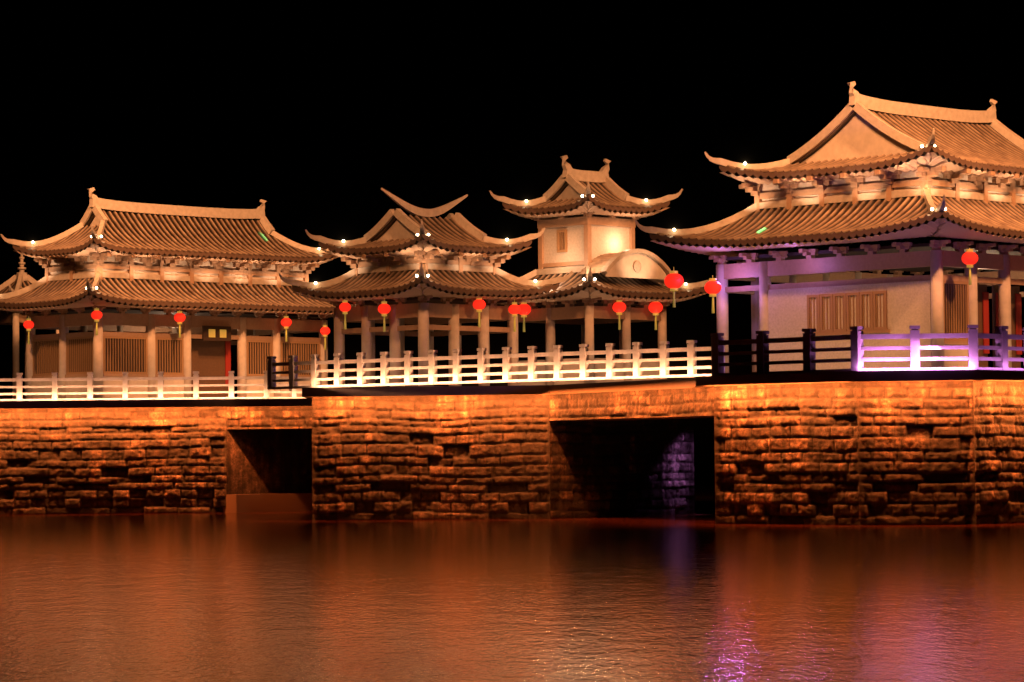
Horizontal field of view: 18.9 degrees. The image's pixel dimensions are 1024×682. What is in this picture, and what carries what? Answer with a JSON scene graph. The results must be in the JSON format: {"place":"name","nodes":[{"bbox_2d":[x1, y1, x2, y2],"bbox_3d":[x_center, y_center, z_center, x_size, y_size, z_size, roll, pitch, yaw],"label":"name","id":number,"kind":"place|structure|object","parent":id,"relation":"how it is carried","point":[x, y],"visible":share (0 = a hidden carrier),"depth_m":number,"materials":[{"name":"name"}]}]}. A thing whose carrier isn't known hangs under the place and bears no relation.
{"place":"outdoors","nodes":[
{"label":"outdoors","id":0,"kind":"place"},
{"bbox_2d":[0,460,1023,681],"bbox_3d":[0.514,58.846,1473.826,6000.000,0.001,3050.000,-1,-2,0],"label":"river water","id":1,"kind":"structure","parent":0,"point":[700,595],"depth_m":42.55,"materials":[{"name":"brown liquid"}]},
{"bbox_2d":[0,370,1023,524],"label":"bridge piers","id":2,"kind":"structure","parent":1,"relation":"in","point":[926,447],"depth_m":100.49,"materials":[{"name":"stone"}]},
{"bbox_2d":[0,254,58,398],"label":"pavilion","id":3,"kind":"structure","parent":2,"relation":"on","point":[20,279],"depth_m":138.82,"materials":[{"name":"wood"}]},
{"bbox_2d":[0,371,321,400],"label":"pier railing","id":4,"kind":"object","parent":2,"relation":"on","point":[125,378],"depth_m":117.91,"materials":[{"name":"stone"}]},
{"bbox_2d":[0,187,371,398],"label":"hall","id":5,"kind":"structure","parent":2,"relation":"on","point":[209,285],"depth_m":128.28,"materials":[{"name":"tile"}]},
{"bbox_2d":[279,188,572,386],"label":"pavilion","id":6,"kind":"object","parent":2,"relation":"on","point":[423,274],"visible":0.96,"depth_m":111.55,"materials":[{"name":"tile"}]},
{"bbox_2d":[267,339,724,389],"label":"pier railing","id":7,"kind":"object","parent":2,"relation":"on","point":[558,354],"depth_m":96.44,"materials":[{"name":"stone"}]},
{"bbox_2d":[635,81,1023,372],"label":"hall","id":8,"kind":"structure","parent":2,"relation":"on","point":[850,191],"depth_m":100.60,"materials":[{"name":"tile"}]},
{"bbox_2d":[710,325,1023,375],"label":"pier railing","id":9,"kind":"object","parent":2,"relation":"on","point":[1001,336],"depth_m":87.45,"materials":[{"name":"white stone"}]},
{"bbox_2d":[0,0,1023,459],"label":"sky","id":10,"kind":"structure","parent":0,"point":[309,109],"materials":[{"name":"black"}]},
{"bbox_2d":[489,155,708,385],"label":"pavilion tower","id":11,"kind":"structure","parent":0,"point":[615,276],"depth_m":115.34,"materials":[{"name":"tile"}]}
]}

